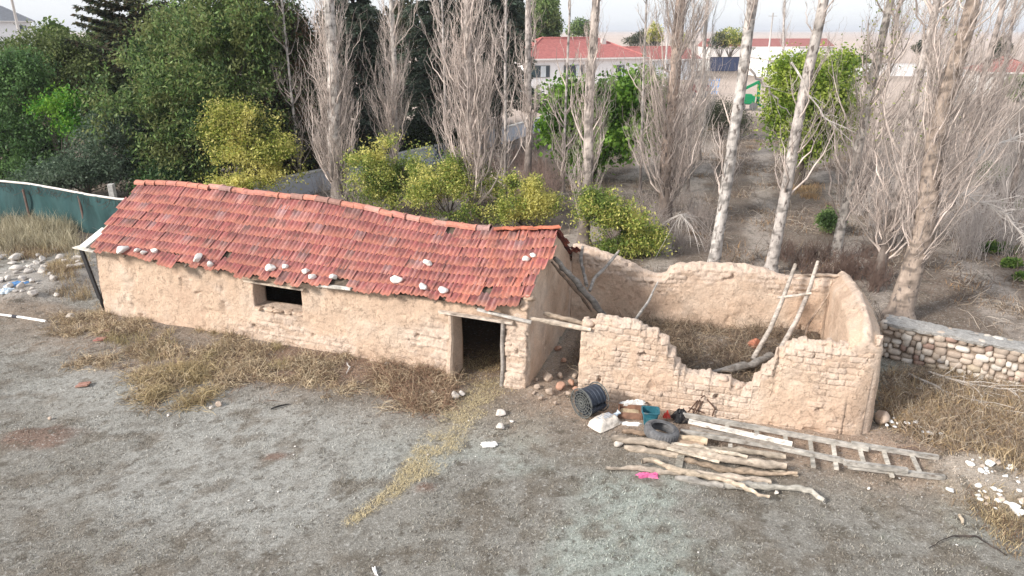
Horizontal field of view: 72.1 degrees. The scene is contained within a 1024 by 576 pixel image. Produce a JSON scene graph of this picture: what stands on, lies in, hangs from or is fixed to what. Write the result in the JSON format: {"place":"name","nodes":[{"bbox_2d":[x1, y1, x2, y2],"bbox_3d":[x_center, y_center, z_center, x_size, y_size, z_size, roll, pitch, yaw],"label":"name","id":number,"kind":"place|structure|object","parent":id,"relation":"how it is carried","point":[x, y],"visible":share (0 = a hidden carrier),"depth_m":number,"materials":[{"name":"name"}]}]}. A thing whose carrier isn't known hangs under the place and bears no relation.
{"place":"outdoors","nodes":[
{"label":"outdoors","id":0,"kind":"place"},
{"bbox_2d":[0,6,34,45],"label":"grey roofed house","id":1,"kind":"structure","parent":0,"point":[7,20],"depth_m":168.89,"materials":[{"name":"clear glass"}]},
{"bbox_2d":[0,31,1023,575],"bbox_3d":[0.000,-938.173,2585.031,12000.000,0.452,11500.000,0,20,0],"label":"ground","id":2,"kind":"structure","parent":0,"point":[908,525],"depth_m":12.76,"materials":[{"name":"grey soil"}]},
{"bbox_2d":[0,15,78,137],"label":"grove tree","id":3,"kind":"object","parent":2,"relation":"on","point":[54,24],"visible":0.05,"depth_m":49.55,"materials":[{"name":"green plant"}]},
{"bbox_2d":[0,41,81,185],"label":"walnut tree","id":4,"kind":"object","parent":2,"relation":"on","point":[28,73],"visible":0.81,"depth_m":35.47,"materials":[{"name":"green plant"}]},
{"bbox_2d":[0,205,91,259],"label":"tall weeds","id":5,"kind":"object","parent":2,"relation":"on","point":[15,231],"visible":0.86,"depth_m":26.25,"materials":[{"name":"plant"}]},
{"bbox_2d":[0,238,97,301],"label":"rubble weeds","id":6,"kind":"object","parent":2,"relation":"on","point":[30,253],"visible":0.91,"depth_m":22.68,"materials":[{"name":"plant"}]},
{"bbox_2d":[0,20,119,153],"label":"robinia tree","id":7,"kind":"object","parent":2,"relation":"on","point":[55,45],"visible":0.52,"depth_m":38.47,"materials":[{"name":"green plant"}]},
{"bbox_2d":[19,80,103,157],"bbox_3d":[-22.107,-7.613,35.161,4.138,5.345,2.800,-4,20,-9],"label":"locust sapling","id":8,"kind":"object","parent":2,"relation":"on","point":[63,104],"visible":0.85,"depth_m":34.62,"materials":[{"name":"green plant"}]},
{"bbox_2d":[0,180,123,233],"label":"net fence","id":9,"kind":"object","parent":2,"relation":"on","point":[93,213],"visible":0.63,"depth_m":27.75,"materials":[{"name":"green fabric"}]},
{"bbox_2d":[3,102,156,193],"bbox_3d":[-19.866,-6.233,32.398,6.773,4.659,4.693,-8,22,-21],"label":"elm shrub","id":10,"kind":"object","parent":2,"relation":"on","point":[66,171],"visible":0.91,"depth_m":31.96,"materials":[{"name":"green plant"}]},
{"bbox_2d":[39,11,165,143],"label":"grove tree","id":11,"kind":"object","parent":2,"relation":"on","point":[114,88],"visible":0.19,"depth_m":46.60,"materials":[{"name":"green plant"}]},
{"bbox_2d":[63,0,181,129],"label":"pine tree","id":12,"kind":"object","parent":2,"relation":"on","point":[110,29],"visible":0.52,"depth_m":39.25,"materials":[{"name":"green plant"}]},
{"bbox_2d":[120,153,196,196],"bbox_3d":[-16.234,-5.028,32.426,3.286,2.409,2.470,-8,22,-21],"label":"lilac shrub","id":13,"kind":"object","parent":2,"relation":"on","point":[154,173],"visible":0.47,"depth_m":32.13,"materials":[{"name":"green plant"}]},
{"bbox_2d":[110,351,230,418],"bbox_3d":[-7.601,1.974,15.607,2.947,0.557,2.722,0,20,0],"label":"hay tangle","id":14,"kind":"object","parent":2,"relation":"on","point":[186,378],"visible":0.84,"depth_m":15.62,"materials":[{"name":"beige plant"}]},
{"bbox_2d":[117,362,227,411],"bbox_3d":[-7.320,2.024,15.813,2.742,0.320,2.176,17,26,39],"label":"straw tuft","id":15,"kind":"object","parent":2,"relation":"on","point":[177,383],"visible":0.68,"depth_m":15.56,"materials":[{"name":"brown plant"}]},
{"bbox_2d":[87,309,293,369],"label":"yellow weeds","id":16,"kind":"object","parent":2,"relation":"on","point":[111,339],"visible":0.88,"depth_m":17.68,"materials":[{"name":"plant"}]},
{"bbox_2d":[70,0,317,191],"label":"ash tree","id":17,"kind":"object","parent":2,"relation":"on","point":[212,56],"visible":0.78,"depth_m":31.88,"materials":[{"name":"green plant"}]},
{"bbox_2d":[120,0,318,117],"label":"grove tree","id":18,"kind":"object","parent":2,"relation":"on","point":[153,2],"visible":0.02,"depth_m":49.56,"materials":[{"name":"green plant"}]},
{"bbox_2d":[32,309,456,407],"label":"weed stems","id":19,"kind":"object","parent":2,"relation":"on","point":[85,349],"visible":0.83,"depth_m":16.30,"materials":[{"name":"beige plant"}]},
{"bbox_2d":[176,89,315,192],"bbox_3d":[-11.813,-6.234,31.606,5.618,5.214,3.859,0,20,0],"label":"apricot tree","id":20,"kind":"object","parent":2,"relation":"on","point":[226,130],"visible":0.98,"depth_m":31.21,"materials":[{"name":"yellow plant"}]},
{"bbox_2d":[32,302,462,416],"bbox_3d":[-7.190,1.644,16.707,12.884,0.458,4.875,7,21,18],"label":"weed tangle","id":21,"kind":"object","parent":2,"relation":"on","point":[252,364],"visible":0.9,"depth_m":16.83,"materials":[{"name":"beige plant"}]},
{"bbox_2d":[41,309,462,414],"bbox_3d":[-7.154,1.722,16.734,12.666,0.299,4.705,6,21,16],"label":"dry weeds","id":22,"kind":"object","parent":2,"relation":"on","point":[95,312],"visible":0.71,"depth_m":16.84,"materials":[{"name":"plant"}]},
{"bbox_2d":[254,0,328,175],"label":"plum tree","id":23,"kind":"object","parent":2,"relation":"on","point":[303,32],"visible":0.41,"depth_m":34.02,"materials":[{"name":"plant"}]},
{"bbox_2d":[266,0,317,172],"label":"bare poplar","id":24,"kind":"object","parent":2,"relation":"on","point":[285,46],"visible":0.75,"depth_m":33.12,"materials":[{"name":"grey plant"}]},
{"bbox_2d":[282,0,369,201],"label":"bare poplar","id":25,"kind":"object","parent":2,"relation":"on","point":[335,119],"visible":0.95,"depth_m":30.33,"materials":[{"name":"grey plant"}]},
{"bbox_2d":[72,180,580,388],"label":"adobe barn","id":26,"kind":"structure","parent":2,"relation":"on","point":[362,305],"depth_m":17.22,"materials":[{"name":"brick"}]},
{"bbox_2d":[553,256,606,314],"bbox_3d":[1.627,0.017,16.622,1.507,1.768,0.186,-7,21,-18],"label":"leaning pole","id":27,"kind":"object","parent":26,"relation":"on","point":[588,296],"visible":0.9,"depth_m":16.55,"materials":[{"name":"grey wood"}]},
{"bbox_2d":[300,162,383,206],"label":"grey shoots","id":28,"kind":"object","parent":2,"relation":"on","point":[322,193],"visible":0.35,"depth_m":32.65,"materials":[{"name":"green plant"}]},
{"bbox_2d":[315,0,407,170],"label":"cedar tree","id":29,"kind":"object","parent":2,"relation":"on","point":[370,13],"visible":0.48,"depth_m":38.22,"materials":[{"name":"green plant"}]},
{"bbox_2d":[299,0,436,127],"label":"grove tree","id":30,"kind":"object","parent":2,"relation":"on","point":[403,22],"visible":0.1,"depth_m":49.25,"materials":[{"name":"green plant"}]},
{"bbox_2d":[336,127,437,213],"bbox_3d":[-5.057,-4.809,29.642,4.550,3.891,3.687,0,20,0],"label":"quince shrub","id":31,"kind":"object","parent":2,"relation":"on","point":[372,163],"visible":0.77,"depth_m":29.09,"materials":[{"name":"green plant"}]},
{"bbox_2d":[357,0,419,165],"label":"bare poplar","id":32,"kind":"object","parent":2,"relation":"on","point":[391,114],"visible":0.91,"depth_m":35.08,"materials":[{"name":"grey plant"}]},
{"bbox_2d":[253,114,550,194],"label":"garden wall","id":33,"kind":"structure","parent":2,"relation":"on","point":[303,186],"depth_m":34.67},
{"bbox_2d":[351,350,470,425],"bbox_3d":[-2.080,1.920,15.773,2.667,0.609,3.701,-12,23,-29],"label":"rusty tangle","id":34,"kind":"object","parent":2,"relation":"on","point":[389,369],"visible":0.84,"depth_m":15.63,"materials":[{"name":"brown plant"}]},
{"bbox_2d":[367,356,460,414],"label":"rusty weeds","id":35,"kind":"object","parent":2,"relation":"on","point":[421,387],"visible":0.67,"depth_m":15.61,"materials":[{"name":"plant"}]},
{"bbox_2d":[384,118,459,162],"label":"undergrowth shrub","id":36,"kind":"object","parent":2,"relation":"on","point":[420,133],"visible":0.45,"depth_m":42.47,"materials":[{"name":"green plant"}]},
{"bbox_2d":[341,378,505,526],"bbox_3d":[-1.448,2.945,13.723,1.282,0.087,5.753,9,22,23],"label":"straw trail","id":37,"kind":"object","parent":2,"relation":"on","point":[414,469],"visible":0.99,"depth_m":13.29,"materials":[{"name":"beige plant"}]},
{"bbox_2d":[381,0,488,149],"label":"cedar tree","id":38,"kind":"object","parent":2,"relation":"on","point":[420,87],"visible":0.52,"depth_m":42.72,"materials":[{"name":"green plant"}]},
{"bbox_2d":[418,0,460,160],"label":"bare poplar","id":39,"kind":"object","parent":2,"relation":"on","point":[436,6],"visible":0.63,"depth_m":34.50,"materials":[{"name":"grey plant"}]},
{"bbox_2d":[390,147,509,224],"bbox_3d":[-2.312,-4.131,28.590,5.083,3.318,3.129,0,20,0],"label":"quince shrub","id":40,"kind":"object","parent":2,"relation":"on","point":[430,187],"visible":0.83,"depth_m":27.99,"materials":[{"name":"green plant"}]},
{"bbox_2d":[413,0,526,224],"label":"bare poplar","id":41,"kind":"object","parent":2,"relation":"on","point":[471,117],"visible":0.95,"depth_m":26.89,"materials":[{"name":"grey plant"}]},
{"bbox_2d":[411,0,534,127],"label":"grove tree","id":42,"kind":"object","parent":2,"relation":"on","point":[435,73],"visible":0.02,"depth_m":52.62,"materials":[{"name":"green plant"}]},
{"bbox_2d":[449,0,550,148],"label":"cedar tree","id":43,"kind":"object","parent":2,"relation":"on","point":[517,4],"visible":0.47,"depth_m":44.48,"materials":[{"name":"green plant"}]},
{"bbox_2d":[456,341,547,395],"bbox_3d":[-0.401,1.862,16.624,2.433,0.139,2.796,7,21,19],"label":"doorway straw","id":44,"kind":"object","parent":2,"relation":"on","point":[469,364],"visible":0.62,"depth_m":16.62,"materials":[{"name":"brown plant"}]},
{"bbox_2d":[479,0,527,202],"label":"bare poplar","id":45,"kind":"object","parent":2,"relation":"on","point":[505,80],"visible":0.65,"depth_m":30.61,"materials":[{"name":"grey plant"}]},
{"bbox_2d":[469,167,570,226],"bbox_3d":[0.382,-3.597,28.172,4.472,2.618,2.908,0,20,0],"label":"quince shrub","id":46,"kind":"object","parent":2,"relation":"on","point":[533,200],"visible":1,"depth_m":27.57,"materials":[{"name":"yellow plant"}]},
{"bbox_2d":[502,0,548,178],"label":"bare poplar","id":47,"kind":"object","parent":2,"relation":"on","point":[528,97],"visible":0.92,"depth_m":32.92,"materials":[{"name":"grey plant"}]},
{"bbox_2d":[31,121,1023,335],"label":"garden litter","id":48,"kind":"object","parent":2,"relation":"on","point":[804,219],"visible":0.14,"depth_m":28.71,"materials":[{"name":"brown plant"}]},
{"bbox_2d":[487,140,568,200],"bbox_3d":[0.692,-5.975,35.805,4.996,2.457,13.150,0,20,0],"label":"brown brush","id":49,"kind":"object","parent":2,"relation":"on","point":[540,166],"visible":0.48,"depth_m":36.17,"materials":[{"name":"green plant"}]},
{"bbox_2d":[531,0,565,38],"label":"village tree","id":50,"kind":"object","parent":2,"relation":"on","point":[550,24],"visible":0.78,"depth_m":90.55,"materials":[{"name":"green plant"}]},
{"bbox_2d":[537,0,582,192],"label":"bare poplar","id":51,"kind":"object","parent":2,"relation":"on","point":[563,152],"visible":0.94,"depth_m":33.42,"materials":[{"name":"grey plant"}]},
{"bbox_2d":[513,37,649,93],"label":"white house","id":52,"kind":"structure","parent":2,"relation":"on","point":[548,47],"depth_m":89.95,"materials":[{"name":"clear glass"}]},
{"bbox_2d":[571,381,608,418],"bbox_3d":[1.612,2.314,14.570,0.520,0.644,0.636,-15,25,-35],"label":"cable drum","id":53,"kind":"object","parent":2,"relation":"on","point":[590,399],"visible":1,"depth_m":14.42,"materials":[{"name":"plastic"}]},
{"bbox_2d":[565,0,617,246],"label":"bare poplar","id":54,"kind":"object","parent":2,"relation":"on","point":[589,164],"visible":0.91,"depth_m":24.55,"materials":[{"name":"beige plant"}]},
{"bbox_2d":[587,409,620,432],"bbox_3d":[1.917,2.663,14.252,0.751,0.203,0.400,-15,25,-35],"label":"feed sack","id":55,"kind":"object","parent":2,"relation":"on","point":[602,422],"visible":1,"depth_m":14.12,"materials":[{"name":"plastic"}]},
{"bbox_2d":[532,55,679,183],"bbox_3d":[4.767,-8.447,35.979,8.043,6.511,5.688,0,20,0],"label":"mulberry tree","id":56,"kind":"object","parent":2,"relation":"on","point":[626,99],"visible":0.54,"depth_m":35.09,"materials":[{"name":"green plant"}]},
{"bbox_2d":[561,177,676,260],"bbox_3d":[3.792,-2.408,24.343,4.137,3.010,2.893,0,20,0],"label":"quince shrub","id":57,"kind":"object","parent":2,"relation":"on","point":[612,214],"visible":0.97,"depth_m":24.16,"materials":[{"name":"green plant"}]},
{"bbox_2d":[618,404,641,419],"bbox_3d":[2.447,2.567,14.604,0.485,0.140,0.365,3,20,8],"label":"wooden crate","id":58,"kind":"object","parent":2,"relation":"on","point":[633,412],"visible":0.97,"depth_m":14.56,"materials":[{"name":"brown wood"}]},
{"bbox_2d":[618,0,667,192],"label":"bare poplar","id":59,"kind":"object","parent":2,"relation":"on","point":[642,113],"visible":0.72,"depth_m":33.23,"materials":[{"name":"grey plant"}]},
{"bbox_2d":[622,429,703,444],"bbox_3d":[2.912,2.901,13.638,1.589,0.134,0.181,8,22,21],"label":"log","id":60,"kind":"object","parent":2,"relation":"on","point":[633,431],"visible":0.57,"depth_m":13.77,"materials":[{"name":"grey wood"}]},
{"bbox_2d":[644,419,679,443],"bbox_3d":[2.891,2.776,13.612,0.686,0.279,0.686,0,20,0],"label":"old tire","id":61,"kind":"object","parent":60,"relation":"on","point":[670,435],"visible":0.92,"depth_m":13.51,"materials":[{"name":"rubber"}]},
{"bbox_2d":[610,175,731,254],"bbox_3d":[6.030,-3.301,28.185,5.258,2.085,8.777,0,20,0],"label":"grey brush","id":62,"kind":"object","parent":2,"relation":"on","point":[704,218],"visible":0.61,"depth_m":27.66,"materials":[{"name":"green plant"}]},
{"bbox_2d":[622,0,730,227],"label":"bare poplar","id":63,"kind":"object","parent":2,"relation":"on","point":[671,148],"visible":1,"depth_m":27.11,"materials":[{"name":"grey plant"}]},
{"bbox_2d":[568,315,807,382],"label":"enclosure weeds","id":64,"kind":"object","parent":2,"relation":"on","point":[686,332],"visible":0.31,"depth_m":17.47,"materials":[{"name":"plant"}]},
{"bbox_2d":[605,465,771,483],"bbox_3d":[3.122,3.312,12.593,2.896,0.157,0.169,3,20,8],"label":"log","id":65,"kind":"object","parent":2,"relation":"on","point":[728,475],"visible":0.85,"depth_m":12.56,"materials":[{"name":"grey wood"}]},
{"bbox_2d":[641,457,770,497],"bbox_3d":[3.371,3.313,12.370,2.256,0.138,0.239,10,22,26],"label":"log","id":66,"kind":"object","parent":65,"relation":"on","point":[678,470],"visible":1,"depth_m":12.40,"materials":[{"name":"grey wood"}]},
{"bbox_2d":[556,306,821,382],"bbox_3d":[4.698,1.361,16.899,6.923,0.948,4.395,5,21,14],"label":"enclosure tangle","id":67,"kind":"object","parent":2,"relation":"on","point":[716,350],"visible":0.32,"depth_m":17.29,"materials":[{"name":"brown plant"}]},
{"bbox_2d":[712,352,773,372],"bbox_3d":[5.357,1.755,16.171,1.784,0.242,0.333,-9,22,-24],"label":"fallen log","id":68,"kind":"object","parent":67,"relation":"on","point":[753,363],"visible":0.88,"depth_m":16.05,"materials":[{"name":"grey wood"}]},
{"bbox_2d":[679,0,714,192],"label":"bare poplar","id":69,"kind":"object","parent":2,"relation":"on","point":[696,96],"visible":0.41,"depth_m":33.19,"materials":[{"name":"grey plant"}]},
{"bbox_2d":[611,434,786,468],"bbox_3d":[3.413,3.051,13.091,3.185,0.202,0.266,7,21,18],"label":"log","id":70,"kind":"object","parent":2,"relation":"on","point":[731,459],"visible":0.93,"depth_m":12.97,"materials":[{"name":"grey wood"}]},
{"bbox_2d":[685,0,732,159],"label":"bare poplar","id":71,"kind":"object","parent":2,"relation":"on","point":[705,50],"visible":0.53,"depth_m":41.64,"materials":[{"name":"grey plant"}]},
{"bbox_2d":[675,475,767,489],"bbox_3d":[3.670,3.420,12.336,1.611,0.184,0.248,3,20,7],"label":"log","id":72,"kind":"object","parent":2,"relation":"on","point":[698,481],"visible":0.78,"depth_m":12.33,"materials":[{"name":"grey wood"}]},
{"bbox_2d":[723,482,824,501],"bbox_3d":[4.502,3.455,12.157,1.663,0.136,0.317,5,21,14],"label":"log","id":73,"kind":"object","parent":72,"relation":"on","point":[794,487],"visible":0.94,"depth_m":12.12,"materials":[{"name":"grey wood"}]},
{"bbox_2d":[692,95,756,139],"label":"juniper shrub","id":74,"kind":"object","parent":2,"relation":"on","point":[717,108],"visible":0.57,"depth_m":50.68,"materials":[{"name":"green plant"}]},
{"bbox_2d":[570,243,883,434],"bbox_3d":[4.685,0.878,16.198,7.167,2.406,5.022,4,20,9],"label":"ruined enclosure","id":75,"kind":"object","parent":2,"relation":"on","point":[828,382],"visible":0.91,"depth_m":14.87,"materials":[{"name":"beige brick"}]},
{"bbox_2d":[712,26,742,56],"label":"village tree","id":76,"kind":"object","parent":2,"relation":"on","point":[736,39],"visible":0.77,"depth_m":164.54,"materials":[{"name":"green plant"}]},
{"bbox_2d":[707,0,760,262],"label":"bare poplar","id":77,"kind":"object","parent":2,"relation":"on","point":[728,172],"visible":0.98,"depth_m":21.82,"materials":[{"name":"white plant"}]},
{"bbox_2d":[684,457,797,475],"bbox_3d":[4.118,3.275,12.717,1.978,0.144,0.249,5,21,13],"label":"log","id":78,"kind":"object","parent":2,"relation":"on","point":[724,469],"visible":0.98,"depth_m":12.65,"materials":[{"name":"grey wood"}]},
{"bbox_2d":[707,446,785,458],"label":"log","id":79,"kind":"object","parent":2,"relation":"on","point":[765,453],"visible":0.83,"depth_m":13.09,"materials":[{"name":"grey wood"}]},
{"bbox_2d":[697,38,835,58],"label":"long shed","id":80,"kind":"structure","parent":2,"relation":"on","point":[764,43],"depth_m":199.80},
{"bbox_2d":[748,48,802,77],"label":"gable building","id":81,"kind":"structure","parent":2,"relation":"on","point":[757,63],"depth_m":120.76,"materials":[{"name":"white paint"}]},
{"bbox_2d":[750,260,819,359],"bbox_3d":[6.557,0.527,16.765,0.696,1.974,2.480,16,25,37],"label":"pole ladder","id":82,"kind":"object","parent":2,"relation":"on","point":[787,336],"visible":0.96,"depth_m":16.79,"materials":[{"name":"grey wood"}]},
{"bbox_2d":[745,39,872,187],"bbox_3d":[14.771,-8.575,34.803,5.988,7.477,5.606,0,20,0],"label":"mulberry tree","id":83,"kind":"object","parent":2,"relation":"on","point":[781,67],"visible":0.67,"depth_m":33.81,"materials":[{"name":"green plant"}]},
{"bbox_2d":[764,0,855,272],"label":"bare poplar","id":84,"kind":"object","parent":2,"relation":"on","point":[794,150],"visible":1,"depth_m":21.32,"materials":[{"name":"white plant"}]},
{"bbox_2d":[680,412,945,479],"bbox_3d":[5.513,2.978,13.236,4.622,0.195,1.164,7,21,19],"label":"lying ladder","id":85,"kind":"object","parent":2,"relation":"on","point":[862,464],"visible":0.93,"depth_m":13.12,"materials":[{"name":"grey wood"}]},
{"bbox_2d":[688,419,792,446],"bbox_3d":[4.366,2.776,13.541,1.928,0.050,0.110,9,22,24],"label":"plank","id":86,"kind":"object","parent":85,"relation":"on","point":[741,432],"visible":1,"depth_m":13.49,"materials":[{"name":"grey wood"}]},
{"bbox_2d":[690,426,793,448],"bbox_3d":[4.362,2.866,13.438,1.900,0.070,0.090,8,21,20],"label":"plank","id":87,"kind":"object","parent":85,"relation":"on","point":[763,442],"visible":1,"depth_m":13.43,"materials":[{"name":"grey wood"}]},
{"bbox_2d":[813,205,848,234],"bbox_3d":[12.366,-2.580,27.269,1.250,1.338,1.420,0,20,0],"label":"ground shrub","id":88,"kind":"object","parent":2,"relation":"on","point":[827,218],"visible":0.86,"depth_m":27.05,"materials":[{"name":"green plant"}]},
{"bbox_2d":[763,228,904,294],"bbox_3d":[10.913,-1.129,22.977,4.432,1.392,4.793,0,20,0],"label":"dark brush","id":89,"kind":"object","parent":2,"relation":"on","point":[852,269],"visible":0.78,"depth_m":22.72,"materials":[{"name":"brown plant"}]},
{"bbox_2d":[818,0,920,263],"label":"bare poplar","id":90,"kind":"object","parent":2,"relation":"on","point":[845,210],"visible":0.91,"depth_m":22.63,"materials":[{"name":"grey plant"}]},
{"bbox_2d":[847,0,955,210],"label":"bare poplar","id":91,"kind":"object","parent":2,"relation":"on","point":[877,124],"visible":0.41,"depth_m":29.26,"materials":[{"name":"grey plant"}]},
{"bbox_2d":[835,103,1023,261],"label":"bare thicket","id":92,"kind":"object","parent":2,"relation":"on","point":[971,230],"visible":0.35,"depth_m":25.84,"materials":[{"name":"grey plant"}]},
{"bbox_2d":[836,0,1023,282],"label":"bare poplar","id":93,"kind":"object","parent":2,"relation":"on","point":[892,221],"visible":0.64,"depth_m":20.85,"materials":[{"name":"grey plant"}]},
{"bbox_2d":[905,0,977,171],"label":"bare poplar","id":94,"kind":"object","parent":2,"relation":"on","point":[954,15],"visible":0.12,"depth_m":32.98,"materials":[{"name":"grey plant"}]},
{"bbox_2d":[869,360,1023,476],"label":"brown grass","id":95,"kind":"structure","parent":2,"relation":"on","point":[969,424],"depth_m":14.44,"materials":[{"name":"plant"}]},
{"bbox_2d":[877,0,1023,319],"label":"bare poplar","id":96,"kind":"object","parent":2,"relation":"on","point":[931,184],"visible":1,"depth_m":17.73,"materials":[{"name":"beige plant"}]},
{"bbox_2d":[940,187,1023,253],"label":"bare bough","id":97,"kind":"object","parent":96,"relation":"attached to","point":[1001,212],"visible":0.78,"depth_m":18.89,"materials":[{"name":"grey plant"}]},
{"bbox_2d":[880,314,1023,387],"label":"stone wall","id":98,"kind":"structure","parent":2,"relation":"on","point":[909,340],"depth_m":16.36,"materials":[{"name":"beige stone"}]},
{"bbox_2d":[945,0,1023,220],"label":"bare poplar","id":99,"kind":"object","parent":2,"relation":"on","point":[999,20],"visible":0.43,"depth_m":27.38,"materials":[{"name":"grey plant"}]},
{"bbox_2d":[948,478,1023,560],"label":"debris weeds","id":100,"kind":"object","parent":2,"relation":"on","point":[995,519],"visible":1,"depth_m":11.43,"materials":[{"name":"plant"}]},
{"bbox_2d":[975,0,1023,179],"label":"bare poplar","id":101,"kind":"object","parent":2,"relation":"on","point":[1008,43],"visible":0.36,"depth_m":36.03,"materials":[{"name":"grey plant"}]},
{"bbox_2d":[999,78,1023,223],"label":"bare poplar","id":102,"kind":"object","parent":2,"relation":"on","point":[1017,160],"visible":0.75,"depth_m":28.25,"materials":[{"name":"grey plant"}]},
{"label":"yard wall","id":103,"kind":"object","parent":2,"relation":"on","visible":0},
{"bbox_2d":[709,57,738,70],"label":"navy gate","id":104,"kind":"structure","parent":103,"relation":"attached to","point":[734,63],"depth_m":135.92,"materials":[{"name":"blue metal"}]},
{"bbox_2d":[0,0,1023,30],"label":"sky","id":105,"kind":"structure","parent":0,"point":[623,15],"materials":[{"name":"white"}]},
{"bbox_2d":[623,46,701,79],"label":"white house","id":106,"kind":"structure","parent":0,"point":[655,56],"depth_m":112.59,"materials":[{"name":"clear paint"}]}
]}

